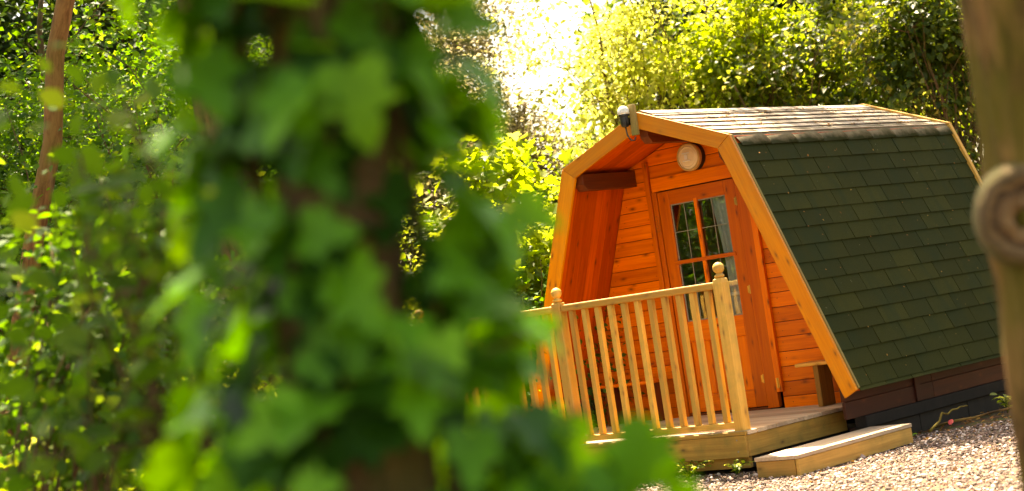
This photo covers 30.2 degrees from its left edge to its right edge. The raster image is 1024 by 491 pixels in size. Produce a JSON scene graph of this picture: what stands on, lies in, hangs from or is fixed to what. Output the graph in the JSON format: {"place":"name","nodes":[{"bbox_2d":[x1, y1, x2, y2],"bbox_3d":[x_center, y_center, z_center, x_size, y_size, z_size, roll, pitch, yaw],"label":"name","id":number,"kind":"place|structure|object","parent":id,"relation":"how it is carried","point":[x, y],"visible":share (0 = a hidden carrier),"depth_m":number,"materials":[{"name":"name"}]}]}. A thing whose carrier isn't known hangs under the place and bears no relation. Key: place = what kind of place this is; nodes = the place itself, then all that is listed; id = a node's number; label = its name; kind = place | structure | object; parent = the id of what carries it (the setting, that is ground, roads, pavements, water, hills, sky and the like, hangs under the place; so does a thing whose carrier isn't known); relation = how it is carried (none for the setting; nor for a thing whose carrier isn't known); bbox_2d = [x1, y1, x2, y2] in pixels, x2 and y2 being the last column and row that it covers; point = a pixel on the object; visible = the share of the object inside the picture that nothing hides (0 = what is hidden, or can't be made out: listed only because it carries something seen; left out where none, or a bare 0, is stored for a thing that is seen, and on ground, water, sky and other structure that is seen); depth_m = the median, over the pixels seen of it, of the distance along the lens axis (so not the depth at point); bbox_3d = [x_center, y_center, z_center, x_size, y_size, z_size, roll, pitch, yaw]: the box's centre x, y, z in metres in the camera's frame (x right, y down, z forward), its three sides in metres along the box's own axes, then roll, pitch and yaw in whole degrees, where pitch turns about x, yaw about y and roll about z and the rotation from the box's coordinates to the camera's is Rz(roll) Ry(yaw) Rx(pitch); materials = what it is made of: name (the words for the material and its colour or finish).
{"place":"outdoors","nodes":[
{"label":"outdoors","id":0,"kind":"place"},
{"bbox_2d":[13,0,979,298],"label":"sky","id":1,"kind":"structure","parent":0,"point":[546,71],"materials":[{"name":"white"}]},
{"bbox_2d":[25,409,1010,475],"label":"ground","id":2,"kind":"structure","parent":0,"point":[988,419],"depth_m":14.50,"materials":[{"name":"soil"}]},
{"bbox_2d":[0,0,74,471],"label":"orange barked tree","id":3,"kind":"object","parent":2,"relation":"on","point":[55,56],"visible":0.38,"depth_m":12.97,"materials":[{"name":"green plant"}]},
{"bbox_2d":[0,69,107,445],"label":"shrub","id":4,"kind":"object","parent":2,"relation":"on","point":[5,298],"visible":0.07,"depth_m":14.70,"materials":[{"name":"green plant"}]},
{"bbox_2d":[0,318,137,490],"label":"shrub","id":5,"kind":"object","parent":2,"relation":"on","point":[7,449],"visible":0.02,"depth_m":9.34,"materials":[{"name":"green plant"}]},
{"bbox_2d":[0,0,154,449],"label":"beech tree","id":6,"kind":"object","parent":2,"relation":"on","point":[7,28],"visible":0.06,"depth_m":20.52,"materials":[{"name":"green plant"}]},
{"bbox_2d":[0,50,167,346],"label":"broadleaf tree","id":7,"kind":"object","parent":2,"relation":"on","point":[19,158],"visible":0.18,"depth_m":15.54,"materials":[{"name":"green plant"}]},
{"bbox_2d":[0,0,189,274],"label":"beech tree","id":8,"kind":"object","parent":2,"relation":"on","point":[111,50],"visible":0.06,"depth_m":21.89,"materials":[{"name":"green plant"}]},
{"bbox_2d":[0,105,242,490],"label":"shrub","id":9,"kind":"object","parent":2,"relation":"on","point":[49,362],"visible":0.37,"depth_m":6.86,"materials":[{"name":"green plant"}]},
{"bbox_2d":[0,0,273,423],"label":"broadleaf tree","id":10,"kind":"object","parent":2,"relation":"on","point":[98,141],"visible":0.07,"depth_m":16.91,"materials":[{"name":"green plant"}]},
{"bbox_2d":[0,302,273,490],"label":"shrub","id":11,"kind":"object","parent":2,"relation":"on","point":[39,476],"visible":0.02,"depth_m":8.78,"materials":[{"name":"green plant"}]},
{"bbox_2d":[0,59,278,490],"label":"shrub","id":12,"kind":"object","parent":2,"relation":"on","point":[214,340],"visible":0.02,"depth_m":7.44,"materials":[{"name":"green plant"}]},
{"bbox_2d":[0,1,284,490],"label":"shrub","id":13,"kind":"object","parent":2,"relation":"on","point":[139,289],"visible":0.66,"depth_m":4.16,"materials":[{"name":"green plant"}]},
{"bbox_2d":[0,0,430,423],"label":"broadleaf tree","id":14,"kind":"object","parent":2,"relation":"on","point":[70,104],"visible":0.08,"depth_m":13.51,"materials":[{"name":"green plant"}]},
{"bbox_2d":[173,349,270,397],"bbox_3d":[-1.525,1.120,10.142,1.481,1.880,1.537,-10,-3,41],"label":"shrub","id":15,"kind":"object","parent":2,"relation":"on","point":[263,384],"visible":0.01,"depth_m":10.10,"materials":[{"name":"green plant"}]},
{"bbox_2d":[17,0,432,298],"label":"beech tree","id":16,"kind":"object","parent":2,"relation":"on","point":[142,15],"visible":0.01,"depth_m":22.67,"materials":[{"name":"green plant"}]},
{"bbox_2d":[177,1,275,384],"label":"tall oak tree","id":17,"kind":"object","parent":2,"relation":"on","point":[203,115],"visible":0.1,"depth_m":10.20,"materials":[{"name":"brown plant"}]},
{"bbox_2d":[8,3,451,319],"bbox_3d":[-2.863,-0.768,17.920,5.297,6.640,5.220,-10,-3,41],"label":"broadleaf tree","id":18,"kind":"object","parent":2,"relation":"on","point":[162,58],"visible":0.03,"depth_m":17.37,"materials":[{"name":"green plant"}]},
{"bbox_2d":[241,172,266,390],"bbox_3d":[-4.486,-3.030,16.994,7.246,11.485,7.315,-7,-3,-31],"label":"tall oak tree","id":19,"kind":"object","parent":2,"relation":"on","point":[249,183],"depth_m":15.07,"materials":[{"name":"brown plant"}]},
{"bbox_2d":[262,0,441,490],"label":"ivy tree","id":20,"kind":"object","parent":2,"relation":"on","point":[413,466],"visible":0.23,"depth_m":2.47,"materials":[{"name":"brown plant"}]},
{"bbox_2d":[114,0,700,490],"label":"ivy","id":21,"kind":"object","parent":20,"relation":"attached to","point":[462,278],"visible":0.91,"depth_m":2.44,"materials":[{"name":"green plant"}]},
{"bbox_2d":[403,195,547,395],"bbox_3d":[-0.523,0.760,16.604,2.851,2.796,2.916,-9,-2,2],"label":"bush","id":22,"kind":"object","parent":2,"relation":"on","point":[415,260],"visible":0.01,"depth_m":16.31,"materials":[{"name":"green plant"}]},
{"bbox_2d":[407,19,543,262],"bbox_3d":[-2.456,-1.543,26.062,5.278,8.706,4.844,-9,-2,16],"label":"beech tree","id":23,"kind":"object","parent":2,"relation":"on","point":[481,95],"depth_m":25.79,"materials":[{"name":"green plant"}]},
{"bbox_2d":[6,0,967,376],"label":"wood","id":24,"kind":"object","parent":2,"relation":"on","point":[596,6],"visible":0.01,"depth_m":29.81,"materials":[{"name":"green plant"}]},
{"bbox_2d":[411,132,572,341],"bbox_3d":[-0.169,0.492,17.212,2.404,3.266,2.509,-7,-2,-28],"label":"sycamore bush","id":25,"kind":"object","parent":2,"relation":"on","point":[538,242],"visible":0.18,"depth_m":16.92,"materials":[{"name":"green plant"}]},
{"bbox_2d":[395,9,593,308],"bbox_3d":[-1.349,-0.156,22.144,4.886,5.253,4.635,-10,-3,41],"label":"blossom tree","id":26,"kind":"object","parent":2,"relation":"on","point":[439,193],"visible":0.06,"depth_m":21.54,"materials":[{"name":"white plant"}]},
{"bbox_2d":[420,0,580,232],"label":"blossom tree","id":27,"kind":"object","parent":2,"relation":"on","point":[462,42],"visible":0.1,"depth_m":23.86,"materials":[{"name":"white plant"}]},
{"bbox_2d":[467,82,604,232],"bbox_3d":[0.320,0.091,23.587,3.260,4.387,2.918,-10,-3,41],"label":"blossom tree","id":28,"kind":"object","parent":2,"relation":"on","point":[516,125],"visible":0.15,"depth_m":23.22,"materials":[{"name":"white plant"}]},
{"bbox_2d":[502,118,594,255],"bbox_3d":[0.957,0.333,20.901,3.650,3.541,4.349,-8,-2,-23],"label":"bush","id":29,"kind":"object","parent":2,"relation":"on","point":[550,197],"visible":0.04,"depth_m":21.01,"materials":[{"name":"green plant"}]},
{"bbox_2d":[479,259,644,429],"bbox_3d":[0.381,1.070,16.319,2.277,1.890,2.528,-7,-3,-31],"label":"bush","id":30,"kind":"object","parent":2,"relation":"on","point":[589,389],"visible":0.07,"depth_m":15.83,"materials":[{"name":"green plant"}]},
{"bbox_2d":[483,0,747,179],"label":"lime tree","id":31,"kind":"object","parent":2,"relation":"on","point":[637,70],"visible":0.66,"depth_m":22.32,"materials":[{"name":"green plant"}]},
{"bbox_2d":[539,0,925,138],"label":"beech tree","id":32,"kind":"object","parent":2,"relation":"on","point":[684,20],"visible":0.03,"depth_m":25.67,"materials":[{"name":"green plant"}]},
{"bbox_2d":[631,0,839,109],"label":"lime tree","id":33,"kind":"object","parent":2,"relation":"on","point":[707,64],"visible":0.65,"depth_m":21.30,"materials":[{"name":"green plant"}]},
{"bbox_2d":[531,104,1008,432],"bbox_3d":[2.263,0.195,15.884,3.183,2.842,3.427,-10,-3,41],"label":"wooden cabin","id":34,"kind":"object","parent":2,"relation":"on","point":[637,216],"visible":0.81,"depth_m":15.05,"materials":[{"name":"orange wood"}]},
{"bbox_2d":[617,106,635,140],"bbox_3d":[0.879,-0.939,14.674,0.108,0.284,0.096,-8,-2,-21],"label":"ridge lamp","id":35,"kind":"object","parent":34,"relation":"attached to","point":[623,113],"visible":1,"depth_m":14.64,"materials":[{"name":"black plastic"}]},
{"bbox_2d":[677,143,704,170],"bbox_3d":[1.429,-0.710,15.210,0.228,0.228,0.108,-10,-3,41],"label":"wall lamp","id":36,"kind":"object","parent":34,"relation":"attached to","point":[690,156],"visible":1,"depth_m":15.16,"materials":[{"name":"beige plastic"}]},
{"bbox_2d":[657,178,767,412],"bbox_3d":[1.609,0.415,15.230,0.774,1.814,0.054,-10,-3,41],"label":"door","id":37,"kind":"structure","parent":34,"relation":"in","point":[746,331],"depth_m":15.20,"materials":[{"name":"orange wood"}]},
{"bbox_2d":[710,196,741,314],"bbox_3d":[1.762,0.080,15.134,0.303,1.080,0.034,-10,-3,41],"label":"curtain","id":38,"kind":"object","parent":34,"relation":"hanging from","point":[719,209],"visible":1,"depth_m":15.16,"materials":[{"name":"fabric"}]},
{"bbox_2d":[730,291,738,295],"bbox_3d":[1.794,0.379,15.105,0.225,0.027,0.005,-10,-3,41],"label":"sash bar","id":39,"kind":"object","parent":34,"relation":"attached to","point":[734,293],"visible":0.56,"depth_m":15.12,"materials":[{"name":"white paint"}]},
{"bbox_2d":[702,107,921,127],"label":"roof litter","id":40,"kind":"object","parent":34,"relation":"on","point":[828,123],"visible":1,"depth_m":15.59,"materials":[{"name":"brown plant"}]},
{"bbox_2d":[759,143,983,374],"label":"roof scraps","id":41,"kind":"object","parent":34,"relation":"on","point":[870,236],"visible":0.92,"depth_m":14.71,"materials":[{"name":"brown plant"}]},
{"bbox_2d":[786,0,802,103],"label":"tall ash tree","id":42,"kind":"object","parent":2,"relation":"on","point":[789,2],"visible":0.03,"depth_m":22.18,"materials":[{"name":"brown plant"}]},
{"bbox_2d":[634,0,977,171],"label":"beech tree","id":43,"kind":"object","parent":2,"relation":"on","point":[772,5],"visible":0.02,"depth_m":24.51,"materials":[{"name":"green plant"}]},
{"bbox_2d":[678,0,980,168],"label":"hawthorn tree","id":44,"kind":"object","parent":2,"relation":"on","point":[816,23],"visible":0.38,"depth_m":20.64,"materials":[{"name":"green plant"}]},
{"bbox_2d":[772,0,980,177],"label":"hawthorn tree","id":45,"kind":"object","parent":2,"relation":"on","point":[930,34],"visible":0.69,"depth_m":19.25,"materials":[{"name":"green plant"}]},
{"bbox_2d":[775,0,979,171],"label":"beech tree","id":46,"kind":"object","parent":2,"relation":"on","point":[961,84],"visible":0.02,"depth_m":23.54,"materials":[{"name":"green plant"}]},
{"bbox_2d":[912,406,1010,439],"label":"fallen leaves","id":47,"kind":"object","parent":2,"relation":"on","point":[992,425],"visible":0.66,"depth_m":14.19,"materials":[{"name":"brown plant"}]},
{"bbox_2d":[958,0,1023,490],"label":"knotted tree","id":48,"kind":"object","parent":2,"relation":"on","point":[993,31],"visible":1,"depth_m":4.42,"materials":[{"name":"beige plant"}]},
{"bbox_2d":[990,392,1009,412],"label":"weed","id":49,"kind":"object","parent":2,"relation":"on","point":[1003,400],"visible":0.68,"depth_m":14.67,"materials":[{"name":"green plant"}]},
{"bbox_2d":[644,419,1020,490],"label":"gravel path","id":50,"kind":"structure","parent":0,"point":[1014,470],"depth_m":11.89,"materials":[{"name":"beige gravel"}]},
{"bbox_2d":[680,458,713,477],"bbox_3d":[1.278,1.556,13.281,0.391,0.130,0.321,-10,-3,41],"label":"weed","id":51,"kind":"object","parent":50,"relation":"on","point":[685,473],"visible":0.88,"depth_m":13.29,"materials":[{"name":"green plant"}]},
{"bbox_2d":[587,403,850,472],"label":"porch deck","id":52,"kind":"structure","parent":50,"relation":"on","point":[770,431],"depth_m":13.48,"materials":[{"name":"wood"}]},
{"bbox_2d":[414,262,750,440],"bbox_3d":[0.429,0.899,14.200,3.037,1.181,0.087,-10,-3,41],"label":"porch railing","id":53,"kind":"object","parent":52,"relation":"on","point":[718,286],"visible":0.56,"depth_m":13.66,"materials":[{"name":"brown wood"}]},
{"bbox_2d":[712,290,731,409],"bbox_3d":[1.687,0.832,15.358,0.080,1.031,0.080,-10,-3,41],"label":"railing post","id":54,"kind":"object","parent":53,"relation":"attached to","point":[715,308],"visible":0.15,"depth_m":15.35,"materials":[{"name":"brown wood"}]},
{"bbox_2d":[600,377,666,425],"bbox_3d":[1.002,1.292,15.641,0.600,0.340,0.220,-10,-3,41],"label":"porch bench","id":55,"kind":"object","parent":52,"relation":"on","point":[657,394],"visible":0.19,"depth_m":15.60,"materials":[{"name":"orange wood"}]},
{"bbox_2d":[795,360,864,406],"bbox_3d":[2.443,1.030,14.354,0.540,0.340,0.220,-10,-3,41],"label":"porch bench","id":56,"kind":"object","parent":52,"relation":"on","point":[824,384],"visible":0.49,"depth_m":14.38,"materials":[{"name":"brown wood"}]},
{"bbox_2d":[725,459,753,473],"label":"weed","id":57,"kind":"object","parent":50,"relation":"on","point":[737,468],"visible":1,"depth_m":13.02,"materials":[{"name":"green plant"}]},
{"bbox_2d":[754,423,912,478],"bbox_3d":[2.254,1.419,13.172,0.345,0.140,1.507,-10,-3,41],"label":"timber step","id":58,"kind":"object","parent":50,"relation":"on","point":[825,453],"visible":1,"depth_m":12.91,"materials":[{"name":"wood"}]},
{"bbox_2d":[929,405,967,432],"bbox_3d":[3.254,1.288,14.165,0.035,0.121,0.706,-10,-3,36],"label":"fallen twig","id":59,"kind":"object","parent":50,"relation":"on","point":[939,421],"visible":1,"depth_m":14.08,"materials":[{"name":"brown wood"}]},
{"bbox_2d":[935,407,1009,427],"bbox_3d":[3.777,1.242,14.319,1.323,0.071,0.078,-8,-2,-15],"label":"fallen twig","id":60,"kind":"object","parent":50,"relation":"on","point":[968,418],"visible":0.74,"depth_m":14.20,"materials":[{"name":"brown wood"}]}
]}

